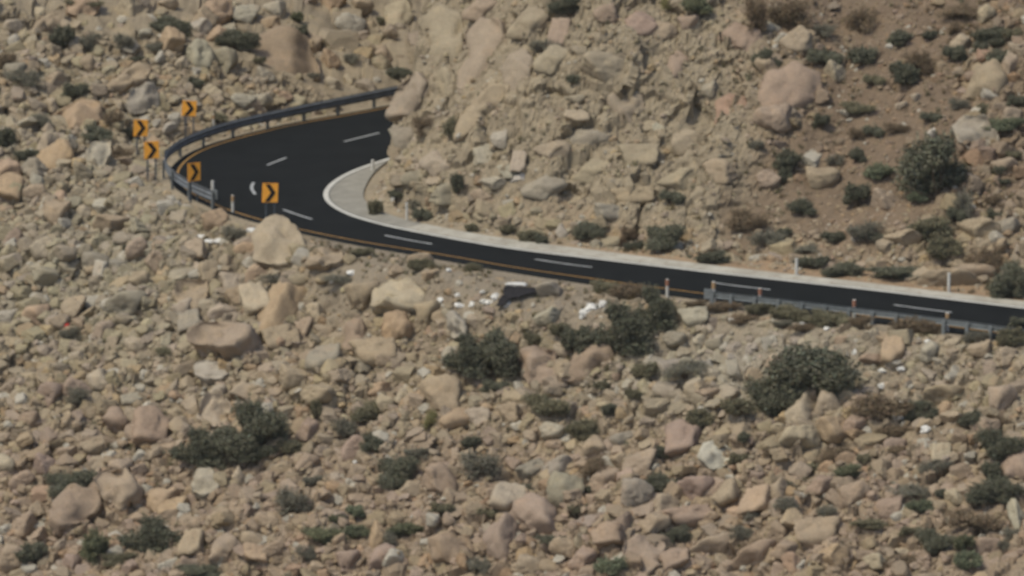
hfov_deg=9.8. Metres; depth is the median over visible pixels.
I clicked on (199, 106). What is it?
boulder
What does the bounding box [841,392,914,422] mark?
shrub
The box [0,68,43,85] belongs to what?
shrub
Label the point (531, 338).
shrub
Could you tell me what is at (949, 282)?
delineator post
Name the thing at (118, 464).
boulder
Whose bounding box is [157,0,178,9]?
boulder
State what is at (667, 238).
shrub
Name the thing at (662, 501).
boulder
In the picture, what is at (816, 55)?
shrub
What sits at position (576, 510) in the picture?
shrub
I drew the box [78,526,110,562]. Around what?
shrub
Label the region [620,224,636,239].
shrub
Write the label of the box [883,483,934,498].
shrub
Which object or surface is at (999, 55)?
shrub
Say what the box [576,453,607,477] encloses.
shrub
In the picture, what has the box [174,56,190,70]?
boulder
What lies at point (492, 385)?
shrub
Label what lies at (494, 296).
litter piece
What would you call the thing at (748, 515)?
shrub
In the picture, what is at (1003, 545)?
shrub
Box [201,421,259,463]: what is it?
shrub
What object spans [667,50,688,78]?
boulder
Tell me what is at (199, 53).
boulder
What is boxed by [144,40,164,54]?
shrub
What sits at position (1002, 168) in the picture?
shrub
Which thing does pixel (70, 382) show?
boulder
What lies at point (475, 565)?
shrub
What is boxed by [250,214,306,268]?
boulder
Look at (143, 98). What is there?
boulder
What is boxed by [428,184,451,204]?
boulder
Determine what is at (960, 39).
boulder
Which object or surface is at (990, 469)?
shrub
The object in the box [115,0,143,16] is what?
boulder
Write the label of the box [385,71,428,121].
boulder
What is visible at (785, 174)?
shrub
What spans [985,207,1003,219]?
shrub
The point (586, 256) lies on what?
gutter joint
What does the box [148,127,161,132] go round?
boulder
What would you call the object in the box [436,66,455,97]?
boulder
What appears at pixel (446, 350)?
boulder
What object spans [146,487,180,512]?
boulder
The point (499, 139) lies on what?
boulder
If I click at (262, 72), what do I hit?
boulder
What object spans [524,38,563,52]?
shrub
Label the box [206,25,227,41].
boulder
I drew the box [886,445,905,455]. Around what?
shrub
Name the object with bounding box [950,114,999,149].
boulder
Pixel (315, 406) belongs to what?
shrub
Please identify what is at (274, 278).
shrub
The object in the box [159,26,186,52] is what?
boulder
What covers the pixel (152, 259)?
boulder
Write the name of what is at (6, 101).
boulder
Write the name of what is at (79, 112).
boulder
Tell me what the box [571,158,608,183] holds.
boulder
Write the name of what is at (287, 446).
shrub
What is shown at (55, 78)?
boulder
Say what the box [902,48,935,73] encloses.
shrub
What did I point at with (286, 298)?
boulder
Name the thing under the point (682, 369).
shrub
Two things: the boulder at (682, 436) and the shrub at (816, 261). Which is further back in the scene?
the shrub at (816, 261)
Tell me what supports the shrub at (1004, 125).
on the ground at (722, 204)
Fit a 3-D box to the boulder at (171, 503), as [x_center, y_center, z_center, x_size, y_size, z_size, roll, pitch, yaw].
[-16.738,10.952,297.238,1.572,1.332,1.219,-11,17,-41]
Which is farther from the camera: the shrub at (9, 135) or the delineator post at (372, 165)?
the shrub at (9, 135)
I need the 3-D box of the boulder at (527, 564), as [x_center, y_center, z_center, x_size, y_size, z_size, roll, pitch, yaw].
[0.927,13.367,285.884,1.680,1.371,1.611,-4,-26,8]
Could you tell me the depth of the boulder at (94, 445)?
301.27 m
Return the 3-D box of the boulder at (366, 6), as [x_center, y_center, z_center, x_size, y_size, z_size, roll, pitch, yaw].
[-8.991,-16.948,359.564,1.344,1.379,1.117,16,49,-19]
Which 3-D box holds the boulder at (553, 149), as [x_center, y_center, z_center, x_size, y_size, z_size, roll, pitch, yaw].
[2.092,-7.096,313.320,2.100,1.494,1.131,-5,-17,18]
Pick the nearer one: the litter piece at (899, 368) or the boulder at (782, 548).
the boulder at (782, 548)
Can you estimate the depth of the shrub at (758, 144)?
310.00 m
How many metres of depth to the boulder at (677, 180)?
310.10 m
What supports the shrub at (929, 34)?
on the ground at (722, 204)
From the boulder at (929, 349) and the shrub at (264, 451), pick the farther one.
the shrub at (264, 451)
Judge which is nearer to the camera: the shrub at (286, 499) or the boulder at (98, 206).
the shrub at (286, 499)
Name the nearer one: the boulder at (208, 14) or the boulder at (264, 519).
the boulder at (264, 519)
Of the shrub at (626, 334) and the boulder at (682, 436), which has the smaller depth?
the boulder at (682, 436)
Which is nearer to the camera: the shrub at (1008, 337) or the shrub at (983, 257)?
the shrub at (1008, 337)
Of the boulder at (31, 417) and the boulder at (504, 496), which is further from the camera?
the boulder at (31, 417)
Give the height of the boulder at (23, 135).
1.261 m
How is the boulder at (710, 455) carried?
on the ground at (722, 204)
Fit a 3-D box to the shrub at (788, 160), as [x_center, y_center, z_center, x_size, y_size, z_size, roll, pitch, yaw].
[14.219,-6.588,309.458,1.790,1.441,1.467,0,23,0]
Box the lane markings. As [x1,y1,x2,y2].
[250,133,951,312]
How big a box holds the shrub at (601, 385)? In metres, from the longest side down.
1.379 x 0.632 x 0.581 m
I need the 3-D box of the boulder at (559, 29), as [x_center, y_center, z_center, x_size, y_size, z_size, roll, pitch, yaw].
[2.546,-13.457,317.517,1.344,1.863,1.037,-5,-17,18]
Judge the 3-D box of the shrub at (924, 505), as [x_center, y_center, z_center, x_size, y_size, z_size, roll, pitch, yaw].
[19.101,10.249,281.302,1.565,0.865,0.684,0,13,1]
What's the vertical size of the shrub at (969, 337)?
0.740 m
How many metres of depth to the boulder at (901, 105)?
310.78 m
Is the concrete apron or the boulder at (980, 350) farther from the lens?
the concrete apron
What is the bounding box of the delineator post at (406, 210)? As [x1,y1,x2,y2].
[406,202,407,219]
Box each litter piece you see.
[204,239,212,243]
[246,227,255,231]
[346,270,354,274]
[454,303,463,307]
[484,300,492,304]
[490,293,498,300]
[505,282,527,285]
[578,309,587,315]
[585,303,597,311]
[596,303,604,307]
[878,368,885,372]
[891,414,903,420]
[897,366,904,370]
[920,425,930,433]
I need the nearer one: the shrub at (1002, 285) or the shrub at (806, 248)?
the shrub at (1002, 285)
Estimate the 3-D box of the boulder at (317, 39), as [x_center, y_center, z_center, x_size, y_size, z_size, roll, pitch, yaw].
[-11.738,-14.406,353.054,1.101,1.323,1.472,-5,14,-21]
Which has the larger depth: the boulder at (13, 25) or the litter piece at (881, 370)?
the boulder at (13, 25)
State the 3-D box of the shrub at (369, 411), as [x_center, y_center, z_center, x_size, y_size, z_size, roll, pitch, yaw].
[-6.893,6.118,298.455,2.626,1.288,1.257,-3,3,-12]
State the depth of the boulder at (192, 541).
291.82 m
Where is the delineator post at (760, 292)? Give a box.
[758,288,761,296]
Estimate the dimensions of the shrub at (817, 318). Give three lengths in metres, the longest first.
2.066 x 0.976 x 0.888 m
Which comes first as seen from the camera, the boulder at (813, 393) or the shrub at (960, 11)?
the boulder at (813, 393)
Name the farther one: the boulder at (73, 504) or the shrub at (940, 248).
the shrub at (940, 248)
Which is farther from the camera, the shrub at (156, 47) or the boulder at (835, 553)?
the shrub at (156, 47)
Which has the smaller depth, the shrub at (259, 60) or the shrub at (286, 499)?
the shrub at (286, 499)
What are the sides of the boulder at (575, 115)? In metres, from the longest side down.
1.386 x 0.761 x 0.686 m
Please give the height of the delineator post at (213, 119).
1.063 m
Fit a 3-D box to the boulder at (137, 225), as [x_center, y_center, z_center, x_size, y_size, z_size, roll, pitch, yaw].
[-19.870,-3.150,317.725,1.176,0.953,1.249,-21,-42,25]
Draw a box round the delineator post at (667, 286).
[665,279,668,297]
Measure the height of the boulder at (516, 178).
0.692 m
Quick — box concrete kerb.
[323,158,1023,308]
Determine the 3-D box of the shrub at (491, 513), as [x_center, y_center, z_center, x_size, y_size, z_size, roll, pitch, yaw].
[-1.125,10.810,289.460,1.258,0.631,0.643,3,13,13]
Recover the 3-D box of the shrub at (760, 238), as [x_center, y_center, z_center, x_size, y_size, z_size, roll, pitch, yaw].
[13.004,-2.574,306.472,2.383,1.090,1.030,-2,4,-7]
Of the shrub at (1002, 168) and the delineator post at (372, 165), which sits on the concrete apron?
the delineator post at (372, 165)
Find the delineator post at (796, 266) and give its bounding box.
[795,258,797,274]
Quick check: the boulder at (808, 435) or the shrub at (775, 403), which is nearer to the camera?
the boulder at (808, 435)
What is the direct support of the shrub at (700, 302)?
on the ground at (722, 204)
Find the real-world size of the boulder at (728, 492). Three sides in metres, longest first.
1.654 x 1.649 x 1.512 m
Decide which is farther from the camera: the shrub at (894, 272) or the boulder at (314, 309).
the boulder at (314, 309)
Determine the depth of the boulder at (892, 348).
289.44 m
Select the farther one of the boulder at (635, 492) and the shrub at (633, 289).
the shrub at (633, 289)
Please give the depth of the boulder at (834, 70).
313.23 m
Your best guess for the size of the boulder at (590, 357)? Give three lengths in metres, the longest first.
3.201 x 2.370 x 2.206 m
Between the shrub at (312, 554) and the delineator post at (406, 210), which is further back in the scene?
the delineator post at (406, 210)
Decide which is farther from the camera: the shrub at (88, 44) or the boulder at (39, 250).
the shrub at (88, 44)
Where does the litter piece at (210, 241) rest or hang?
on the ground at (722, 204)
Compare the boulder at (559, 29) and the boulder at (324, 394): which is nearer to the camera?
the boulder at (324, 394)
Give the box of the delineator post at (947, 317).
[945,312,948,331]
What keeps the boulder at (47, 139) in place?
on the ground at (722, 204)
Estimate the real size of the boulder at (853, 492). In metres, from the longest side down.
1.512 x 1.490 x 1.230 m
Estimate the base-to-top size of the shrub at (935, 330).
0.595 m
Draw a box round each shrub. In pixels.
[0,50,18,66]
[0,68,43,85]
[0,126,17,146]
[13,148,39,160]
[13,541,48,562]
[29,111,54,128]
[41,466,98,496]
[47,23,75,49]
[58,325,81,340]
[59,82,90,101]
[63,0,106,6]
[63,384,90,407]
[78,30,101,52]
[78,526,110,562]
[81,122,112,140]
[98,551,139,566]
[101,107,125,126]
[111,144,136,158]
[111,512,182,553]
[113,31,135,49]
[122,126,134,139]
[129,55,149,62]
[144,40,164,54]
[148,12,193,38]
[155,346,171,356]
[163,424,233,469]
[173,563,223,575]
[181,76,205,87]
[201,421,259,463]
[207,111,228,123]
[213,26,261,50]
[219,224,248,241]
[229,393,292,444]
[245,440,280,463]
[252,56,266,63]
[257,273,287,284]
[274,483,313,515]
[276,437,303,453]
[290,10,304,22]
[291,23,308,35]
[294,541,316,561]
[299,525,349,545]
[301,474,326,487]
[306,72,320,79]
[310,398,322,418]
[315,273,351,283]
[328,417,358,439]
[329,514,347,524]
[342,51,361,64]
[344,523,370,538]
[345,504,365,518]
[349,247,374,255]
[349,398,395,421]
[358,431,384,453]
[367,198,383,214]
[375,451,421,489]
[376,16,384,24]
[382,31,400,38]
[382,529,397,546]
[384,66,412,80]
[384,522,424,535]
[386,190,403,198]
[403,447,429,459]
[405,258,436,271]
[408,199,421,209]
[410,111,434,135]
[411,207,433,220]
[422,406,437,430]
[427,500,456,517]
[438,329,490,378]
[442,115,456,139]
[449,171,464,193]
[457,448,503,479]
[459,435,481,447]
[461,262,484,270]
[464,223,478,231]
[465,556,493,574]
[474,324,520,376]
[477,505,498,518]
[478,378,511,392]
[498,223,515,234]
[516,229,541,241]
[519,390,573,417]
[520,483,534,490]
[523,331,540,345]
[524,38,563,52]
[532,534,566,545]
[533,233,548,243]
[544,0,582,16]
[548,322,571,335]
[560,324,593,354]
[564,416,599,440]
[565,74,579,84]
[567,503,587,518]
[570,220,606,239]
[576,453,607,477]
[584,297,660,356]
[585,485,590,492]
[589,279,620,291]
[591,379,611,389]
[592,555,627,575]
[600,402,617,415]
[606,282,646,298]
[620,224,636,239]
[623,239,643,249]
[624,388,641,398]
[630,281,679,330]
[630,361,659,378]
[643,220,687,251]
[643,470,678,492]
[646,445,669,457]
[657,189,686,204]
[657,359,709,379]
[660,531,674,543]
[661,0,673,11]
[669,524,692,541]
[676,465,697,477]
[678,0,714,14]
[683,299,708,307]
[685,406,713,427]
[694,248,732,263]
[703,301,743,312]
[719,397,757,416]
[724,212,769,232]
[724,312,760,325]
[726,451,750,464]
[730,208,753,219]
[730,524,753,540]
[736,431,751,442]
[741,372,808,416]
[742,511,759,521]
[743,0,769,33]
[743,302,775,314]
[744,227,787,247]
[747,139,764,150]
[750,46,784,67]
[760,446,778,457]
[761,341,866,395]
[767,0,814,30]
[768,302,810,321]
[770,318,797,328]
[771,147,803,171]
[773,493,803,513]
[774,227,792,239]
[777,168,791,182]
[785,197,817,215]
[786,322,817,332]
[790,245,819,253]
[792,255,833,267]
[799,307,833,326]
[805,47,844,65]
[807,462,819,472]
[811,445,856,463]
[812,21,837,38]
[812,112,830,129]
[814,503,837,516]
[818,231,846,243]
[820,260,866,275]
[822,310,853,326]
[825,154,845,165]
[832,462,862,478]
[837,100,878,115]
[841,3,878,33]
[841,180,871,208]
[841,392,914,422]
[845,45,878,65]
[845,220,885,245]
[847,126,864,139]
[847,146,867,161]
[848,314,874,329]
[849,518,886,530]
[855,453,871,465]
[861,73,886,86]
[861,161,896,180]
[862,124,886,136]
[866,264,919,280]
[868,233,881,242]
[874,424,912,437]
[882,121,910,132]
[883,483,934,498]
[883,552,924,565]
[885,28,913,45]
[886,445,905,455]
[887,315,936,332]
[888,59,920,86]
[890,126,973,198]
[897,525,923,535]
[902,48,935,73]
[903,397,938,420]
[903,498,933,514]
[905,212,956,241]
[906,190,929,205]
[914,524,955,555]
[916,457,955,475]
[918,324,941,334]
[919,111,942,122]
[921,29,938,39]
[925,234,963,260]
[931,4,978,18]
[934,488,945,497]
[940,506,1006,529]
[941,44,967,62]
[945,205,966,223]
[946,20,961,33]
[948,97,970,109]
[952,184,974,218]
[952,548,984,569]
[953,534,975,550]
[957,408,982,429]
[960,252,974,262]
[961,330,990,342]
[963,472,1023,505]
[968,243,1007,272]
[970,23,1007,47]
[971,40,989,52]
[973,423,1023,460]
[976,103,988,114]
[979,459,1001,478]
[981,115,1023,133]
[982,47,1010,63]
[983,192,1006,208]
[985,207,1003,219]
[988,258,1023,298]
[991,165,1011,174]
[993,414,1012,427]
[994,178,1011,186]
[995,325,1023,346]
[997,538,1009,550]
[1001,150,1021,158]
[1002,27,1023,40]
[1002,526,1020,539]
[1005,94,1023,107]
[1008,316,1023,326]
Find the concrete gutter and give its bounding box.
[407,224,1023,306]
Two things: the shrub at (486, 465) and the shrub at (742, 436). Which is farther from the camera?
the shrub at (486, 465)
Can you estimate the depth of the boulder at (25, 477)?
300.38 m
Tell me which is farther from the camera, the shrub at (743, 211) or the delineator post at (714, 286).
the shrub at (743, 211)
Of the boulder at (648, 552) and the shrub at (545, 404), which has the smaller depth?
the boulder at (648, 552)
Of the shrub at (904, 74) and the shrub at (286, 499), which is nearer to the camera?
the shrub at (286, 499)
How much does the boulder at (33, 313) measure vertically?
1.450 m
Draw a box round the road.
[169,105,1023,340]
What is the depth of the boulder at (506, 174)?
313.37 m
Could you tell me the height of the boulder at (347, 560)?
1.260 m
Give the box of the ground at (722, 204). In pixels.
[0,0,1023,575]
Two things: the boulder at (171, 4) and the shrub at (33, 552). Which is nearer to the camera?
the shrub at (33, 552)
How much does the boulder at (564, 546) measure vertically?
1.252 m
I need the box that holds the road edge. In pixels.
[169,177,994,338]
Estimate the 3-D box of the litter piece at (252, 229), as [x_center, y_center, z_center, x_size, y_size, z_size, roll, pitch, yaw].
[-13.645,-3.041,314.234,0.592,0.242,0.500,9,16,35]
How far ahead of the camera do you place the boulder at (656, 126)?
313.10 m
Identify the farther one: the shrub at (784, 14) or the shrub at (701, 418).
the shrub at (784, 14)
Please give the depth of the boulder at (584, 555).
284.23 m
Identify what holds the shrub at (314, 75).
on the ground at (722, 204)
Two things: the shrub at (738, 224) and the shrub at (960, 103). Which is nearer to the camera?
the shrub at (738, 224)
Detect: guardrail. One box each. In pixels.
[162,86,396,209]
[704,288,1023,339]
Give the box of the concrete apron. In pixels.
[330,160,421,227]
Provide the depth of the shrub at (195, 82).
342.18 m
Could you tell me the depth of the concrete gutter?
305.13 m
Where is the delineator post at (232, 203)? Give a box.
[231,195,233,211]
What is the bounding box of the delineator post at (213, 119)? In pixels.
[212,114,214,125]
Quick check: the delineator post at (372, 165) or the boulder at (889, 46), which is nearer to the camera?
the boulder at (889, 46)
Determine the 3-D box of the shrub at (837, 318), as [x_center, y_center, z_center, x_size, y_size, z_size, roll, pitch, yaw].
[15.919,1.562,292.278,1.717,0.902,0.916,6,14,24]
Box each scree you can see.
[0,0,1023,575]
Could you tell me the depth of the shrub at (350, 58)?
350.91 m
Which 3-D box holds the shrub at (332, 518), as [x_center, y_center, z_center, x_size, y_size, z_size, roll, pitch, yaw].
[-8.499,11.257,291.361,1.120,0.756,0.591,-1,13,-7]
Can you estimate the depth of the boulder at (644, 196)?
310.36 m
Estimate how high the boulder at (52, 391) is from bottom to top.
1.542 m
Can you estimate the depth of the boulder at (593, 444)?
290.42 m
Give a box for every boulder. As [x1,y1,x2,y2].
[0,92,14,108]
[0,158,21,175]
[0,172,25,200]
[0,308,19,321]
[0,453,14,471]
[0,543,27,573]
[3,19,23,32]
[3,62,27,82]
[3,227,23,244]
[9,469,34,491]
[11,510,37,537]
[16,128,35,142]
[18,411,39,425]
[21,157,48,178]
[21,304,50,325]
[22,184,45,198]
[29,172,43,183]
[29,236,52,261]
[30,6,65,32]
[31,267,58,285]
[32,452,56,475]
[33,6,44,18]
[36,132,58,150]
[36,139,74,169]
[38,381,62,407]
[43,200,71,224]
[45,71,66,85]
[45,97,58,113]
[48,314,69,329]
[49,483,102,538]
[51,99,101,129]
[59,135,78,153]
[60,294,86,318]
[62,377,91,396]
[62,554,82,569]
[66,0,99,17]
[76,205,92,220]
[78,434,105,454]
[79,55,95,72]
[81,251,109,269]
[85,139,110,169]
[86,368,107,391]
[88,482,101,498]
[90,320,114,338]
[92,198,107,212]
[92,214,129,231]
[93,468,144,509]
[103,406,128,434]
[104,290,147,315]
[107,60,151,95]
[108,457,132,470]
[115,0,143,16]
[116,156,132,165]
[120,38,140,56]
[120,392,142,406]
[124,82,159,116]
[124,336,144,352]
[125,236,146,260]
[127,270,150,285]
[128,217,149,233]
[131,405,170,448]
[136,0,149,7]
[138,28,151,39]
[144,250,162,273]
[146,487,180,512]
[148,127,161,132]
[148,135,168,146]
[156,495,187,513]
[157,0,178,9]
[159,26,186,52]
[162,122,176,133]
[171,297,191,312]
[172,279,209,313]
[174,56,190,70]
[176,528,205,556]
[177,308,199,333]
[183,237,207,259]
[184,38,214,69]
[184,98,202,112]
[185,321,262,359]
[186,261,199,268]
[188,121,208,137]
[191,17,212,34]
[191,467,218,499]
[192,5,218,26]
[194,0,232,24]
[194,360,228,384]
[196,389,231,428]
[198,260,219,281]
[201,84,223,95]
[201,208,228,230]
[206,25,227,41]
[207,303,237,319]
[207,507,229,523]
[208,532,241,565]
[213,47,238,74]
[219,271,240,290]
[225,286,240,304]
[229,380,251,399]
[230,93,256,107]
[231,466,244,481]
[232,4,260,23]
[233,242,252,254]
[238,281,269,316]
[240,531,263,543]
[243,542,266,561]
[245,263,266,282]
[249,25,319,81]
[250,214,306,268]
[253,511,279,527]
[254,93,272,107]
[256,66,275,82]
[257,281,306,329]
[261,323,289,350]
[261,539,285,557]
[263,0,285,19]
[274,89,293,101]
[278,364,307,390]
[294,316,313,336]
[295,417,318,441]
[299,384,334,406]
[304,302,325,318]
[304,342,340,370]
[305,246,344,271]
[307,32,322,51]
[309,487,330,500]
[321,0,346,10]
[321,48,340,68]
[324,76,340,89]
[334,12,365,31]
[335,549,360,573]
[341,435,362,461]
[342,317,366,351]
[343,281,380,309]
[348,337,395,367]
[352,0,373,15]
[368,381,390,396]
[368,543,395,569]
[369,277,425,314]
[369,520,386,547]
[375,45,392,61]
[380,310,413,340]
[383,0,413,25]
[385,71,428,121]
[392,125,413,149]
[394,384,408,404]
[400,169,422,187]
[406,252,433,262]
[414,300,440,328]
[418,4,463,62]
[418,150,450,176]
[419,373,462,410]
[421,461,457,492]
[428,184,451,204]
[428,529,474,563]
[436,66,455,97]
[439,407,469,429]
[440,346,458,365]
[446,310,468,339]
[453,83,509,143]
[456,17,506,89]
[462,0,496,20]
[464,406,490,425]
[469,188,493,202]
[472,143,492,166]
[480,176,506,189]
[482,512,521,560]
[489,481,525,511]
[490,129,507,149]
[496,164,517,178]
[498,401,523,422]
[501,49,533,90]
[507,6,549,39]
[509,150,526,172]
[509,492,557,534]
[510,173,524,182]
[514,458,543,480]
[514,554,542,574]
[520,174,567,199]
[520,345,557,385]
[532,44,567,74]
[532,306,560,325]
[533,140,570,159]
[535,281,562,296]
[538,421,564,439]
[541,375,567,387]
[542,454,571,474]
[546,17,570,46]
[546,470,584,507]
[549,536,577,558]
[555,223,568,237]
[557,341,614,383]
[563,94,584,103]
[564,109,589,120]
[568,545,597,569]
[569,129,609,146]
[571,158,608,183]
[579,51,625,82]
[579,434,607,456]
[585,466,619,493]
[590,521,626,549]
[593,3,617,23]
[593,203,619,220]
[606,88,644,122]
[609,430,633,445]
[610,186,653,205]
[618,143,658,167]
[620,478,653,506]
[621,447,656,472]
[621,534,665,574]
[625,11,657,35]
[637,510,670,534]
[652,21,677,39]
[652,122,664,130]
[652,493,679,510]
[654,358,680,375]
[656,167,695,190]
[659,547,690,570]
[661,504,712,527]
[662,331,686,347]
[665,419,702,459]
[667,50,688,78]
[671,128,700,157]
[676,476,714,500]
[677,14,698,29]
[677,306,708,326]
[689,532,734,555]
[694,388,719,399]
[697,440,731,470]
[700,81,718,97]
[702,158,739,183]
[709,478,740,507]
[714,93,746,125]
[715,559,733,575]
[717,22,763,51]
[726,505,741,519]
[732,539,775,570]
[736,484,770,515]
[753,103,792,132]
[754,57,778,74]
[756,169,781,187]
[757,61,821,107]
[769,539,797,559]
[770,477,787,498]
[779,25,813,53]
[779,424,820,449]
[781,551,800,573]
[784,391,815,425]
[793,516,841,551]
[799,385,817,401]
[805,166,840,189]
[806,474,832,494]
[814,389,840,416]
[817,416,845,443]
[818,543,850,566]
[824,59,846,82]
[839,109,849,116]
[840,480,870,507]
[842,392,867,409]
[842,414,865,435]
[858,353,883,364]
[862,552,888,569]
[870,187,900,210]
[875,494,902,518]
[881,335,904,362]
[883,229,922,246]
[883,437,907,456]
[885,43,892,48]
[894,101,908,110]
[894,548,909,554]
[910,93,920,102]
[917,267,982,286]
[919,341,939,362]
[922,385,964,405]
[927,128,936,136]
[929,442,951,461]
[944,488,964,505]
[949,33,970,47]
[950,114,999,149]
[956,216,1000,238]
[958,263,996,277]
[961,52,1008,100]
[966,339,991,358]
[971,537,1001,555]
[976,4,996,22]
[988,385,1017,410]
[990,157,1017,176]
[998,217,1019,233]
[998,346,1018,366]
[999,441,1023,479]
[1001,51,1018,75]
[1001,106,1023,119]
[1006,498,1023,529]
[1008,41,1021,53]
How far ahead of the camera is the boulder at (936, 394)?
287.34 m
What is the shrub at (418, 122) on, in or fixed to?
on the ground at (722, 204)
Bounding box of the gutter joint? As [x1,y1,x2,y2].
[328,160,1020,306]
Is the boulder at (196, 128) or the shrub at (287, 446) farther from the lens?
the boulder at (196, 128)
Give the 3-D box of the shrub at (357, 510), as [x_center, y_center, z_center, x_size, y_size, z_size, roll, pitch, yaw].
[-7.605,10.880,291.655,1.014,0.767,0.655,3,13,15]
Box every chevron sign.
[133,120,147,154]
[144,141,158,181]
[182,100,196,136]
[188,162,200,203]
[262,183,277,217]
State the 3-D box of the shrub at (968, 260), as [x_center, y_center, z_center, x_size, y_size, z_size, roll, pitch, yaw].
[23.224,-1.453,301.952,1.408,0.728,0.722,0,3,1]
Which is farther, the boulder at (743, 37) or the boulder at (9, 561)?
the boulder at (743, 37)
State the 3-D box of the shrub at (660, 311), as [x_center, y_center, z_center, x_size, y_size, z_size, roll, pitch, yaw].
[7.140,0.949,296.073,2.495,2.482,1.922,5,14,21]
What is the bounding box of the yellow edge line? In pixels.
[177,107,997,332]
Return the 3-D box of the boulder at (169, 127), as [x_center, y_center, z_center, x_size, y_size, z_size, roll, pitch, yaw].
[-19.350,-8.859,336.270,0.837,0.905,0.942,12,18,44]
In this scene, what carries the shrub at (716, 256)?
on the ground at (722, 204)
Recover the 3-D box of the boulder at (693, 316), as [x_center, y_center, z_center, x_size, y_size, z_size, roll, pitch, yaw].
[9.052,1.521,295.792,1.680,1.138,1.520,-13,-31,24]
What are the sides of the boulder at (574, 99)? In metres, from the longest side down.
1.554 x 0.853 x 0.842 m
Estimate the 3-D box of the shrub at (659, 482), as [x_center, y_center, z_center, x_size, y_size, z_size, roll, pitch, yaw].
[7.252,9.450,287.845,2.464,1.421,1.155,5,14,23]
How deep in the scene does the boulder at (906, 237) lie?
302.90 m
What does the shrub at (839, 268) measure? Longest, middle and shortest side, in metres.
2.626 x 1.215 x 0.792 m
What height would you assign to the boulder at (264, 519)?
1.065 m
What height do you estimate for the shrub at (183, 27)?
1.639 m
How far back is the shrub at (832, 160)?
309.37 m
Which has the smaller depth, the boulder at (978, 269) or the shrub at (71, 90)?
the boulder at (978, 269)
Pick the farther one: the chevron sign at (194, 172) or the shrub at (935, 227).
the chevron sign at (194, 172)
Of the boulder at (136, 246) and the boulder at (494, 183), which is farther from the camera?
the boulder at (136, 246)
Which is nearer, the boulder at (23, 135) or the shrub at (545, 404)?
the shrub at (545, 404)
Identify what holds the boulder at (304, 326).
on the ground at (722, 204)
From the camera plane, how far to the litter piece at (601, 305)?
297.57 m
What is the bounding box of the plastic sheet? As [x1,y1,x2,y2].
[496,285,536,305]
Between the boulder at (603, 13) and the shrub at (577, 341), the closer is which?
the shrub at (577, 341)
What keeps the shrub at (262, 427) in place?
on the ground at (722, 204)
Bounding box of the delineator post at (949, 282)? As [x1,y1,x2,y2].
[947,272,950,291]
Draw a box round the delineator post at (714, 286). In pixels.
[712,281,715,301]
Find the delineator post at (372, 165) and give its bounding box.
[371,160,373,170]
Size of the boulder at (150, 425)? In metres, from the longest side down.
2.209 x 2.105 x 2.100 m
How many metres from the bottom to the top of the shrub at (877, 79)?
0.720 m
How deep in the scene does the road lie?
315.03 m
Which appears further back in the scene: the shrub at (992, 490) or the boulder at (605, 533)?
the boulder at (605, 533)
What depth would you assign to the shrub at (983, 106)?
309.00 m
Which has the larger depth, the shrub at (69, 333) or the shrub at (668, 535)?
the shrub at (69, 333)
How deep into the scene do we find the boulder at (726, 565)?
282.34 m
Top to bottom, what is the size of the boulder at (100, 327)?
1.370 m
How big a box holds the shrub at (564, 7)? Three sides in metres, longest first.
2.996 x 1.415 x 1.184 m
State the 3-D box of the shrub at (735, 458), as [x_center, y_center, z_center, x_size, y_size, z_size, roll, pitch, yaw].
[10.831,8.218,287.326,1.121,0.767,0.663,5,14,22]
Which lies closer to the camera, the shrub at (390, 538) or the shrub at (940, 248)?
the shrub at (390, 538)
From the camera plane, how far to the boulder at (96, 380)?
305.45 m
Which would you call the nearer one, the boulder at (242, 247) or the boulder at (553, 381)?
the boulder at (553, 381)
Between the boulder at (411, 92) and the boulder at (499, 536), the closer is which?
the boulder at (499, 536)
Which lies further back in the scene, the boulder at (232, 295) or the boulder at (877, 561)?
the boulder at (232, 295)
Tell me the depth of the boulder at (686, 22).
315.44 m
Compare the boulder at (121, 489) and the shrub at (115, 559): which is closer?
the shrub at (115, 559)
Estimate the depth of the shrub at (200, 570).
290.58 m
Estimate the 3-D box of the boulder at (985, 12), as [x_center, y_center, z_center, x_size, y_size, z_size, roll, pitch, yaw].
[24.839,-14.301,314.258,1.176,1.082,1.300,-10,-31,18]
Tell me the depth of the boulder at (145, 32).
345.53 m
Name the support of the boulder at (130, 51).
on the ground at (722, 204)
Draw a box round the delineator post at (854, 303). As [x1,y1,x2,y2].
[852,299,855,317]
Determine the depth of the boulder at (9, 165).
327.25 m
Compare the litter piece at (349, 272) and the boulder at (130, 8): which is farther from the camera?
the boulder at (130, 8)
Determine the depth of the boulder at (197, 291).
310.26 m
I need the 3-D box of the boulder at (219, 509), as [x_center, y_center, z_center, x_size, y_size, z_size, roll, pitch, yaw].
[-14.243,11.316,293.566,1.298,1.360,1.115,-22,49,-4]
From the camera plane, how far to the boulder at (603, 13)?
316.31 m
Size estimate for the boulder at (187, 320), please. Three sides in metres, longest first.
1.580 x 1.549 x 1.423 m
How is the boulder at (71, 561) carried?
on the ground at (722, 204)
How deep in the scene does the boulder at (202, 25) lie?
348.68 m
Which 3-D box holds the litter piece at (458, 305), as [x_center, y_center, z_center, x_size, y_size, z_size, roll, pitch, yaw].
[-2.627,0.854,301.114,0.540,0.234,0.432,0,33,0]
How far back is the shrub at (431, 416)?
295.63 m
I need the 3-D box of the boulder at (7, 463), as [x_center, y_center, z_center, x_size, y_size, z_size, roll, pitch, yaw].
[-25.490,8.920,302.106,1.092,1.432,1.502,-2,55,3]
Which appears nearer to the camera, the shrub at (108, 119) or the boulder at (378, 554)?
the boulder at (378, 554)

